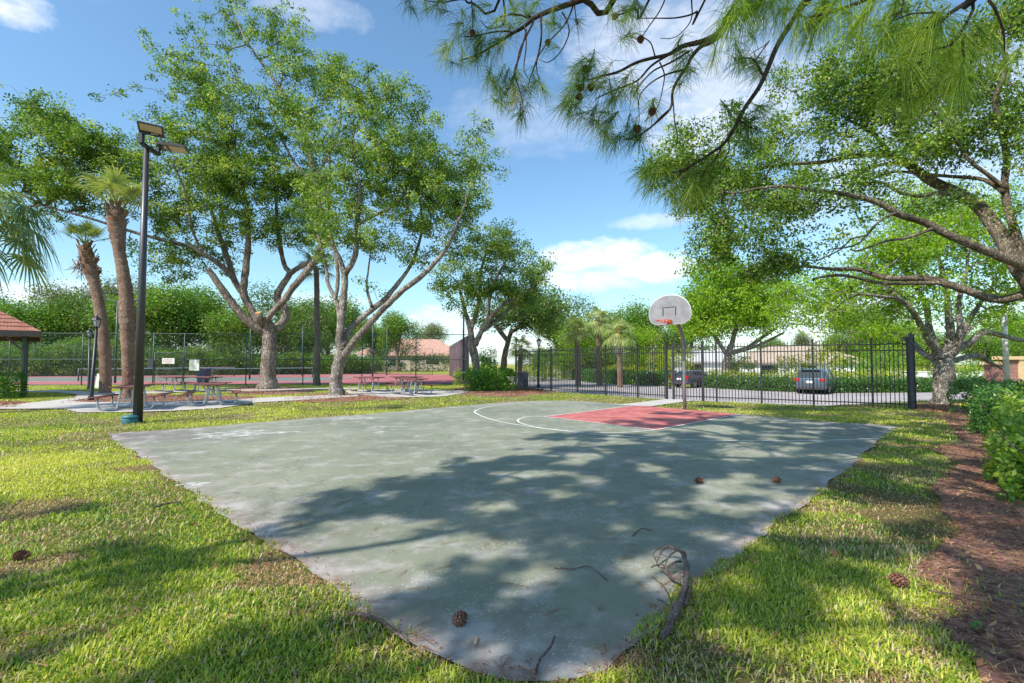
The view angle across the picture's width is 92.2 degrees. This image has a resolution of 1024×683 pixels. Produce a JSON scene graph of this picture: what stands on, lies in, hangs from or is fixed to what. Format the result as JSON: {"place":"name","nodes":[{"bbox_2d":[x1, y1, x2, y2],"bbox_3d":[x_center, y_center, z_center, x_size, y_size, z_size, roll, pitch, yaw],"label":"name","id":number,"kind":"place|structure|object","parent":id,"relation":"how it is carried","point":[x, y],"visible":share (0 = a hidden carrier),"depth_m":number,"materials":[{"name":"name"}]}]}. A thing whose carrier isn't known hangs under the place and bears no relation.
{"place":"outdoors","nodes":[
{"label":"outdoors","id":0,"kind":"place"},
{"bbox_2d":[0,388,357,411],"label":"path","id":1,"kind":"structure","parent":0,"point":[77,406],"depth_m":18.46,"materials":[{"name":"concrete"}]},
{"bbox_2d":[89,384,170,410],"bbox_3d":[-12.603,1.842,16.382,1.750,0.768,1.900,1,-3,-22],"label":"picnic table","id":2,"kind":"object","parent":1,"relation":"on","point":[121,387],"visible":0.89,"depth_m":16.04,"materials":[{"name":"metal"}]},
{"bbox_2d":[182,382,240,405],"bbox_3d":[-10.977,1.917,18.118,1.750,0.768,1.900,1,-3,-28],"label":"picnic table","id":3,"kind":"object","parent":1,"relation":"on","point":[213,384],"visible":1,"depth_m":17.75,"materials":[{"name":"grey metal"}]},
{"bbox_2d":[346,389,465,396],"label":"path","id":4,"kind":"structure","parent":0,"point":[388,393],"depth_m":25.26,"materials":[{"name":"concrete"}]},
{"bbox_2d":[387,378,436,394],"bbox_3d":[-4.842,2.159,23.767,1.750,0.768,1.900,2,-3,-42],"label":"picnic table","id":5,"kind":"object","parent":4,"relation":"on","point":[415,384],"visible":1,"depth_m":23.52,"materials":[{"name":"grey metal"}]},
{"bbox_2d":[0,384,968,410],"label":"grass","id":6,"kind":"structure","parent":0,"point":[167,387],"depth_m":20.37,"materials":[{"name":"green plant"}]},
{"bbox_2d":[0,364,1020,682],"bbox_3d":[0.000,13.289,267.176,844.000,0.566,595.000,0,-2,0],"label":"ground","id":7,"kind":"structure","parent":0,"point":[880,498],"depth_m":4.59,"materials":[{"name":"green plant"}]},
{"bbox_2d":[0,370,28,398],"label":"shrub","id":8,"kind":"object","parent":7,"relation":"on","point":[7,384],"visible":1,"depth_m":21.38,"materials":[{"name":"green plant"}]},
{"bbox_2d":[0,310,41,397],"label":"pavilion","id":9,"kind":"structure","parent":7,"relation":"on","point":[19,330],"depth_m":21.93,"materials":[{"name":"red"}]},
{"bbox_2d":[0,162,64,307],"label":"palm tree","id":10,"kind":"object","parent":7,"relation":"on","point":[16,230],"visible":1,"depth_m":15.74,"materials":[{"name":"green plant"}]},
{"bbox_2d":[0,289,93,374],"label":"background tree","id":11,"kind":"object","parent":7,"relation":"on","point":[45,326],"visible":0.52,"depth_m":61.62,"materials":[{"name":"green plant"}]},
{"bbox_2d":[15,278,113,367],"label":"background tree","id":12,"kind":"object","parent":7,"relation":"on","point":[46,294],"visible":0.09,"depth_m":76.94,"materials":[{"name":"green plant"}]},
{"bbox_2d":[39,286,119,366],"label":"background tree","id":13,"kind":"object","parent":7,"relation":"on","point":[74,318],"visible":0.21,"depth_m":63.79,"materials":[{"name":"green plant"}]},
{"bbox_2d":[59,217,111,392],"bbox_3d":[-21.821,-1.841,25.302,2.428,9.052,2.487,-2,-3,43],"label":"palm tree","id":14,"kind":"object","parent":7,"relation":"on","point":[89,267],"visible":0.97,"depth_m":25.02,"materials":[{"name":"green plant"}]},
{"bbox_2d":[87,315,101,399],"bbox_3d":[-17.196,0.703,20.321,0.425,3.640,0.329,0,-2,0],"label":"lamp post","id":15,"kind":"object","parent":7,"relation":"on","point":[96,321],"visible":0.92,"depth_m":20.28,"materials":[{"name":"black metal"}]},
{"bbox_2d":[56,271,157,343],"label":"background tree","id":16,"kind":"object","parent":7,"relation":"on","point":[111,289],"visible":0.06,"depth_m":81.69,"materials":[{"name":"green plant"}]},
{"bbox_2d":[72,163,165,397],"bbox_3d":[-17.870,-2.697,22.002,3.244,10.473,3.865,0,-2,0],"label":"palm tree","id":17,"kind":"object","parent":7,"relation":"on","point":[114,183],"visible":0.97,"depth_m":21.83,"materials":[{"name":"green plant"}]},
{"bbox_2d":[72,282,213,373],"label":"background tree","id":18,"kind":"object","parent":7,"relation":"on","point":[157,311],"visible":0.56,"depth_m":63.19,"materials":[{"name":"green plant"}]},
{"bbox_2d":[133,121,189,422],"bbox_3d":[-9.347,-1.654,12.853,0.944,7.706,1.506,0,-2,0],"label":"solar light pole","id":19,"kind":"object","parent":7,"relation":"on","point":[145,128],"visible":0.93,"depth_m":12.86,"materials":[{"name":"brown metal"}]},
{"bbox_2d":[90,279,240,348],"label":"background tree","id":20,"kind":"object","parent":7,"relation":"on","point":[210,304],"visible":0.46,"depth_m":66.73,"materials":[{"name":"green plant"}]},
{"bbox_2d":[72,394,265,401],"bbox_3d":[-15.637,2.466,21.504,10.663,0.001,5.810,0,-2,0],"label":"mulch bed","id":21,"kind":"object","parent":7,"relation":"on","point":[170,397],"visible":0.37,"depth_m":21.22,"materials":[{"name":"brown wood"}]},
{"bbox_2d":[0,0,356,388],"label":"oak tree","id":22,"kind":"object","parent":7,"relation":"on","point":[68,135],"visible":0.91,"depth_m":28.32,"materials":[{"name":"green plant"}]},
{"bbox_2d":[0,334,390,375],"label":"wild undergrowth","id":23,"kind":"object","parent":7,"relation":"on","point":[76,362],"visible":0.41,"depth_m":60.32,"materials":[{"name":"green plant"}]},
{"bbox_2d":[0,333,468,385],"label":"chain link fence","id":24,"kind":"object","parent":7,"relation":"on","point":[153,342],"visible":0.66,"depth_m":34.15,"materials":[{"name":"black metal"}]},
{"bbox_2d":[194,299,281,369],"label":"background tree","id":25,"kind":"object","parent":7,"relation":"on","point":[231,322],"visible":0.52,"depth_m":63.29,"materials":[{"name":"green plant"}]},
{"bbox_2d":[27,371,460,383],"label":"tennis court","id":26,"kind":"object","parent":7,"relation":"on","point":[428,379],"visible":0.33,"depth_m":47.77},
{"bbox_2d":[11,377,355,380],"bbox_3d":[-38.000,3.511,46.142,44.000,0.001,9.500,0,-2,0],"label":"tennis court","id":27,"kind":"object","parent":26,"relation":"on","point":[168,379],"visible":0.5,"depth_m":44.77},
{"bbox_2d":[0,344,369,376],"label":"chain link fence","id":28,"kind":"object","parent":26,"relation":"on","point":[34,357],"visible":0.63,"depth_m":58.42,"materials":[{"name":"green metal"}]},
{"bbox_2d":[222,386,313,394],"bbox_3d":[-14.253,2.759,28.354,4.527,0.001,11.343,2,-3,-38],"label":"mulch bed","id":29,"kind":"object","parent":7,"relation":"on","point":[267,391],"visible":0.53,"depth_m":26.35,"materials":[{"name":"brown soil"}]},
{"bbox_2d":[226,277,335,352],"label":"background tree","id":30,"kind":"object","parent":7,"relation":"on","point":[267,309],"visible":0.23,"depth_m":75.72,"materials":[{"name":"green plant"}]},
{"bbox_2d":[273,300,335,356],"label":"background tree","id":31,"kind":"object","parent":7,"relation":"on","point":[293,328],"visible":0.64,"depth_m":68.86,"materials":[{"name":"green plant"}]},
{"bbox_2d":[298,252,334,385],"bbox_3d":[-13.217,-1.527,33.141,3.045,9.099,3.066,0,-2,0],"label":"light pole","id":32,"kind":"object","parent":7,"relation":"on","point":[316,372],"visible":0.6,"depth_m":32.94,"materials":[{"name":"black metal"}]},
{"bbox_2d":[276,288,366,355],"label":"background tree","id":33,"kind":"object","parent":7,"relation":"on","point":[352,311],"visible":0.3,"depth_m":82.31,"materials":[{"name":"green plant"}]},
{"bbox_2d":[290,392,408,401],"bbox_3d":[-7.920,2.493,22.150,4.913,0.001,6.196,2,-3,-41],"label":"mulch bed","id":34,"kind":"object","parent":7,"relation":"on","point":[348,398],"visible":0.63,"depth_m":20.62,"materials":[{"name":"brown wood"}]},
{"bbox_2d":[363,313,393,370],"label":"background tree","id":35,"kind":"object","parent":7,"relation":"on","point":[370,341],"visible":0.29,"depth_m":86.95,"materials":[{"name":"green plant"}]},
{"bbox_2d":[284,50,511,395],"bbox_3d":[-5.311,-5.480,23.020,10.664,16.288,7.619,0,-2,0],"label":"oak tree","id":36,"kind":"object","parent":7,"relation":"on","point":[415,175],"visible":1,"depth_m":22.88,"materials":[{"name":"green plant"}]},
{"bbox_2d":[371,306,426,371],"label":"background tree","id":37,"kind":"object","parent":7,"relation":"on","point":[398,325],"visible":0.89,"depth_m":83.90,"materials":[{"name":"green plant"}]},
{"bbox_2d":[355,339,448,370],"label":"house","id":38,"kind":"structure","parent":7,"relation":"on","point":[427,343],"depth_m":98.81,"materials":[{"name":"beige paint"}]},
{"bbox_2d":[411,351,447,370],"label":"shrub","id":39,"kind":"object","parent":7,"relation":"on","point":[430,357],"visible":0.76,"depth_m":90.25,"materials":[{"name":"green plant"}]},
{"bbox_2d":[413,320,451,342],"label":"background tree","id":40,"kind":"object","parent":7,"relation":"on","point":[431,329],"visible":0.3,"depth_m":122.12,"materials":[{"name":"green plant"}]},
{"bbox_2d":[449,336,468,384],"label":"slatted fence","id":41,"kind":"object","parent":7,"relation":"on","point":[457,355],"visible":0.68,"depth_m":45.01,"materials":[{"name":"brown wood"}]},
{"bbox_2d":[0,385,958,411],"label":"bark chips","id":42,"kind":"object","parent":7,"relation":"on","point":[516,391],"visible":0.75,"depth_m":21.59,"materials":[{"name":"brown wood"}]},
{"bbox_2d":[478,346,497,382],"bbox_3d":[-1.732,1.602,32.917,1.812,2.825,1.941,0,-2,0],"label":"shrub","id":43,"kind":"object","parent":7,"relation":"on","point":[484,360],"visible":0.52,"depth_m":32.62,"materials":[{"name":"green plant"}]},
{"bbox_2d":[463,365,517,390],"bbox_3d":[-1.252,2.033,27.149,3.133,1.475,1.786,0,-2,0],"label":"hedge","id":44,"kind":"object","parent":7,"relation":"on","point":[494,376],"visible":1,"depth_m":26.73,"materials":[{"name":"green plant"}]},
{"bbox_2d":[0,409,981,453],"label":"grass","id":45,"kind":"structure","parent":7,"relation":"on","point":[867,416],"depth_m":12.59,"materials":[{"name":"green plant"}]},
{"bbox_2d":[427,216,557,387],"bbox_3d":[-1.280,-2.171,30.205,7.912,10.314,6.162,0,-2,0],"label":"oak tree","id":46,"kind":"object","parent":7,"relation":"on","point":[502,250],"visible":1,"depth_m":29.68,"materials":[{"name":"green plant"}]},
{"bbox_2d":[450,387,554,395],"bbox_3d":[-0.670,2.717,27.395,6.111,0.001,9.921,0,-2,0],"label":"mulch bed","id":47,"kind":"object","parent":7,"relation":"on","point":[486,393],"visible":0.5,"depth_m":24.62,"materials":[{"name":"brown wood"}]},
{"bbox_2d":[108,400,896,680],"bbox_3d":[0.690,2.044,11.643,12.390,0.001,14.719,-2,-3,44],"label":"court","id":48,"kind":"object","parent":7,"relation":"on","point":[534,474],"visible":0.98,"depth_m":5.45,"materials":[{"name":"paint"}]},
{"bbox_2d":[348,610,410,643],"bbox_3d":[-0.761,1.638,2.860,0.538,0.035,0.063,-2,-3,36],"label":"fallen twig","id":49,"kind":"object","parent":48,"relation":"on","point":[388,626],"visible":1,"depth_m":2.88,"materials":[{"name":"grey wood"}]},
{"bbox_2d":[165,436,818,672],"bbox_3d":[1.462,1.838,7.059,13.206,0.022,9.257,0,-2,0],"label":"pine straw","id":50,"kind":"object","parent":48,"relation":"on","point":[500,540],"visible":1,"depth_m":4.32,"materials":[{"name":"brown plant"}]},
{"bbox_2d":[144,444,878,682],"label":"pine straw","id":51,"kind":"object","parent":48,"relation":"on","point":[451,655],"visible":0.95,"depth_m":2.91,"materials":[{"name":"brown plant"}]},
{"bbox_2d":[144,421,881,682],"bbox_3d":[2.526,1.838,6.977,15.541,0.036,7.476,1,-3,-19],"label":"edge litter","id":52,"kind":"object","parent":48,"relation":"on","point":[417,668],"visible":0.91,"depth_m":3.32,"materials":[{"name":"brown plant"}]},
{"bbox_2d":[546,406,735,429],"bbox_3d":[3.904,2.164,14.550,5.473,0.001,3.828,2,-3,-44],"label":"court key","id":53,"kind":"object","parent":48,"relation":"on","point":[650,417],"visible":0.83,"depth_m":14.09,"materials":[{"name":"red paint"}]},
{"bbox_2d":[649,295,691,408],"bbox_3d":[5.119,0.420,15.732,1.276,3.807,1.312,0,-2,0],"label":"basketball hoop","id":54,"kind":"object","parent":48,"relation":"on","point":[676,310],"visible":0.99,"depth_m":15.73,"materials":[{"name":"paint"}]},
{"bbox_2d":[0,455,1021,682],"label":"pine straw","id":55,"kind":"object","parent":7,"relation":"on","point":[44,664],"visible":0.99,"depth_m":2.95,"materials":[{"name":"brown plant"}]},
{"bbox_2d":[0,541,1022,682],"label":"grass","id":56,"kind":"structure","parent":7,"relation":"on","point":[827,576],"depth_m":2.92,"materials":[{"name":"green plant"}]},
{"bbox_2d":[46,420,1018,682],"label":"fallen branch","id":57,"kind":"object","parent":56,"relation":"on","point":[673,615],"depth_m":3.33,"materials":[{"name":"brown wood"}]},
{"bbox_2d":[889,572,909,587],"bbox_3d":[2.649,1.634,3.377,0.103,0.100,0.113,0,-2,0],"label":"pine cone","id":58,"kind":"object","parent":56,"relation":"on","point":[897,579],"visible":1,"depth_m":3.36,"materials":[{"name":"brown plant"}]},
{"bbox_2d":[0,438,1023,682],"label":"dry thatch","id":59,"kind":"object","parent":7,"relation":"on","point":[64,504],"visible":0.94,"depth_m":3.70,"materials":[{"name":"brown plant"}]},
{"bbox_2d":[464,284,575,380],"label":"oak tree","id":60,"kind":"object","parent":7,"relation":"on","point":[527,320],"visible":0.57,"depth_m":40.43,"materials":[{"name":"green plant"}]},
{"bbox_2d":[504,334,535,385],"bbox_3d":[0.708,1.544,39.977,2.815,4.646,2.640,0,-2,0],"label":"palm tree","id":61,"kind":"object","parent":7,"relation":"on","point":[523,341],"visible":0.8,"depth_m":39.82,"materials":[{"name":"green plant"}]},
{"bbox_2d":[523,287,605,376],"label":"background tree","id":62,"kind":"object","parent":7,"relation":"on","point":[549,338],"visible":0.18,"depth_m":66.03,"materials":[{"name":"green plant"}]},
{"bbox_2d":[558,314,596,385],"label":"palm tree","id":63,"kind":"object","parent":7,"relation":"on","point":[576,335],"visible":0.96,"depth_m":43.74,"materials":[{"name":"green plant"}]},
{"bbox_2d":[550,314,616,369],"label":"background tree","id":64,"kind":"object","parent":7,"relation":"on","point":[583,344],"visible":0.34,"depth_m":58.48,"materials":[{"name":"green plant"}]},
{"bbox_2d":[515,342,667,398],"bbox_3d":[3.395,1.514,25.052,0.110,2.600,10.508,2,-3,-37],"label":"iron fence","id":65,"kind":"object","parent":7,"relation":"on","point":[576,354],"visible":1,"depth_m":24.22,"materials":[{"name":"black metal"}]},
{"bbox_2d":[580,305,612,384],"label":"palm tree","id":66,"kind":"object","parent":7,"relation":"on","point":[597,321],"visible":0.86,"depth_m":45.79,"materials":[{"name":"green plant"}]},
{"bbox_2d":[600,316,636,386],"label":"palm tree","id":67,"kind":"object","parent":7,"relation":"on","point":[615,337],"visible":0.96,"depth_m":41.74,"materials":[{"name":"green plant"}]},
{"bbox_2d":[571,367,670,385],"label":"hedge","id":68,"kind":"object","parent":7,"relation":"on","point":[625,373],"visible":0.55,"depth_m":46.70,"materials":[{"name":"green plant"}]},
{"bbox_2d":[592,295,665,348],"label":"background tree","id":69,"kind":"object","parent":7,"relation":"on","point":[635,317],"visible":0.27,"depth_m":63.84,"materials":[{"name":"green plant"}]},
{"bbox_2d":[610,320,670,379],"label":"background tree","id":70,"kind":"object","parent":7,"relation":"on","point":[642,336],"visible":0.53,"depth_m":57.05,"materials":[{"name":"green plant"}]},
{"bbox_2d":[643,320,695,357],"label":"background tree","id":71,"kind":"object","parent":7,"relation":"on","point":[675,339],"visible":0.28,"depth_m":60.57,"materials":[{"name":"green plant"}]},
{"bbox_2d":[663,325,725,350],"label":"background tree","id":72,"kind":"object","parent":7,"relation":"on","point":[691,343],"visible":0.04,"depth_m":70.26,"materials":[{"name":"green plant"}]},
{"bbox_2d":[662,351,746,378],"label":"house","id":73,"kind":"structure","parent":7,"relation":"on","point":[706,358],"depth_m":58.36,"materials":[{"name":"white paint"}]},
{"bbox_2d":[394,0,1023,230],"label":"pine tree","id":74,"kind":"object","parent":7,"relation":"on","point":[747,10],"visible":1,"depth_m":4.45,"materials":[{"name":"green plant"}]},
{"bbox_2d":[667,251,828,387],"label":"spreading tree","id":75,"kind":"object","parent":7,"relation":"on","point":[739,305],"visible":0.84,"depth_m":40.91,"materials":[{"name":"green plant"}]},
{"bbox_2d":[773,354,804,377],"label":"shrub","id":76,"kind":"object","parent":7,"relation":"on","point":[782,361],"visible":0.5,"depth_m":47.51,"materials":[{"name":"green plant"}]},
{"bbox_2d":[688,368,905,390],"bbox_3d":[21.577,2.917,38.872,15.877,1.818,5.440,-1,-3,28],"label":"hedge","id":77,"kind":"object","parent":7,"relation":"on","point":[712,372],"visible":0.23,"depth_m":37.26,"materials":[{"name":"green plant"}]},
{"bbox_2d":[735,345,869,378],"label":"house","id":78,"kind":"structure","parent":7,"relation":"on","point":[771,365],"depth_m":56.04,"materials":[{"name":"white paint"}]},
{"bbox_2d":[701,337,909,408],"bbox_3d":[10.505,1.224,18.280,6.643,2.600,0.110,-2,-3,33],"label":"iron fence","id":79,"kind":"object","parent":7,"relation":"on","point":[812,351],"visible":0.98,"depth_m":18.04,"materials":[{"name":"black metal"}]},
{"bbox_2d":[668,342,701,399],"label":"iron gate","id":80,"kind":"structure","parent":79,"relation":"attached to","point":[674,375],"depth_m":20.54,"materials":[{"name":"black metal"}]},
{"bbox_2d":[803,335,849,376],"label":"shrub","id":81,"kind":"object","parent":7,"relation":"on","point":[808,356],"visible":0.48,"depth_m":41.50,"materials":[{"name":"green plant"}]},
{"bbox_2d":[632,0,1023,302],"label":"oak tree","id":82,"kind":"object","parent":7,"relation":"on","point":[1009,244],"visible":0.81,"depth_m":11.42,"materials":[{"name":"green plant"}]},
{"bbox_2d":[697,374,983,392],"bbox_3d":[27.370,3.079,37.011,25.607,1.337,8.274,0,-2,9],"label":"hedge","id":83,"kind":"object","parent":7,"relation":"on","point":[924,384],"visible":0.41,"depth_m":35.13,"materials":[{"name":"green plant"}]},
{"bbox_2d":[819,327,873,356],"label":"background tree","id":84,"kind":"object","parent":7,"relation":"on","point":[837,339],"visible":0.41,"depth_m":58.00,"materials":[{"name":"green plant"}]},
{"bbox_2d":[828,351,888,387],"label":"shrub","id":85,"kind":"object","parent":7,"relation":"on","point":[861,364],"visible":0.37,"depth_m":41.13,"materials":[{"name":"green plant"}]},
{"bbox_2d":[856,343,919,378],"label":"shrub","id":86,"kind":"object","parent":7,"relation":"on","point":[887,358],"visible":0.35,"depth_m":43.03,"materials":[{"name":"green plant"}]},
{"bbox_2d":[840,316,942,370],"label":"background tree","id":87,"kind":"object","parent":7,"relation":"on","point":[892,339],"visible":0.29,"depth_m":53.83,"materials":[{"name":"green plant"}]},
{"bbox_2d":[759,177,1023,403],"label":"forked tree","id":88,"kind":"object","parent":7,"relation":"on","point":[889,257],"visible":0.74,"depth_m":18.39,"materials":[{"name":"green plant"}]},
{"bbox_2d":[908,333,916,408],"bbox_3d":[13.378,1.036,16.467,0.315,2.640,0.141,2,-3,-36],"label":"end post","id":89,"kind":"object","parent":7,"relation":"on","point":[912,370],"visible":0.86,"depth_m":16.40,"materials":[{"name":"black metal"}]},
{"bbox_2d":[901,318,964,370],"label":"background tree","id":90,"kind":"object","parent":7,"relation":"on","point":[940,339],"visible":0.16,"depth_m":59.78,"materials":[{"name":"green plant"}]},
{"bbox_2d":[926,360,983,388],"bbox_3d":[34.481,2.481,37.931,3.662,2.584,3.682,0,-2,0],"label":"shrub","id":91,"kind":"object","parent":7,"relation":"on","point":[966,372],"visible":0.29,"depth_m":37.15,"materials":[{"name":"green plant"}]},
{"bbox_2d":[889,291,1023,394],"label":"slim tree","id":92,"kind":"object","parent":7,"relation":"on","point":[953,374],"visible":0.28,"depth_m":24.84,"materials":[{"name":"green plant"}]},
{"bbox_2d":[906,408,1023,682],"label":"mulch bed","id":93,"kind":"object","parent":7,"relation":"on","point":[997,675],"visible":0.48,"depth_m":3.77,"materials":[{"name":"brown wood"}]},
{"bbox_2d":[905,412,1023,682],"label":"pine straw","id":94,"kind":"object","parent":93,"relation":"on","point":[1009,577],"visible":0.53,"depth_m":3.62,"materials":[{"name":"brown plant"}]},
{"bbox_2d":[946,376,1023,412],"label":"hedge","id":95,"kind":"object","parent":7,"relation":"on","point":[957,387],"visible":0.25,"depth_m":15.05,"materials":[{"name":"green plant"}]},
{"bbox_2d":[958,326,1023,371],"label":"background tree","id":96,"kind":"object","parent":7,"relation":"on","point":[977,348],"visible":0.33,"depth_m":45.67,"materials":[{"name":"green plant"}]},
{"bbox_2d":[961,381,1023,434],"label":"hedge","id":97,"kind":"object","parent":7,"relation":"on","point":[983,402],"visible":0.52,"depth_m":10.53,"materials":[{"name":"green plant"}]},
{"bbox_2d":[963,305,1023,367],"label":"background tree","id":98,"kind":"object","parent":7,"relation":"on","point":[1017,327],"visible":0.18,"depth_m":50.81,"materials":[{"name":"green plant"}]},
{"bbox_2d":[989,305,1009,383],"bbox_3d":[20.824,0.507,20.997,0.636,4.085,0.213,0,-2,0],"label":"street light","id":99,"kind":"object","parent":7,"relation":"on","point":[1006,364],"visible":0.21,"depth_m":20.95,"materials":[{"name":"metal"}]},
{"bbox_2d":[979,382,1023,504],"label":"shrub","id":100,"kind":"object","parent":7,"relation":"on","point":[1004,442],"visible":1,"depth_m":5.98,"materials":[{"name":"green plant"}]},
{"bbox_2d":[979,356,1023,384],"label":"entrance wall","id":101,"kind":"structure","parent":7,"relation":"on","point":[1016,363],"depth_m":26.72,"materials":[{"name":"beige brick"}]},
{"bbox_2d":[0,0,1023,364],"label":"sky","id":102,"kind":"structure","parent":0,"point":[578,208],"materials":[{"name":"blue"}]},
{"bbox_2d":[620,399,691,405],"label":"path","id":103,"kind":"structure","parent":0,"point":[657,402],"depth_m":18.92,"materials":[{"name":"concrete"}]},
{"bbox_2d":[511,376,972,405],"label":"road","id":104,"kind":"structure","parent":0,"point":[924,396],"depth_m":31.44,"materials":[{"name":"grey asphalt"}]},
{"bbox_2d":[671,370,711,387],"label":"parked car","id":105,"kind":"object","parent":104,"relation":"on","point":[679,374],"visible":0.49,"depth_m":40.95,"materials":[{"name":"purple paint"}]},
{"bbox_2d":[794,367,838,393],"bbox_3d":[21.319,2.691,34.362,2.200,1.765,4.670,-2,-3,44],"label":"parked car","id":106,"kind":"object","parent":104,"relation":"on","point":[806,380],"visible":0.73,"depth_m":32.86,"materials":[{"name":"grey paint"}]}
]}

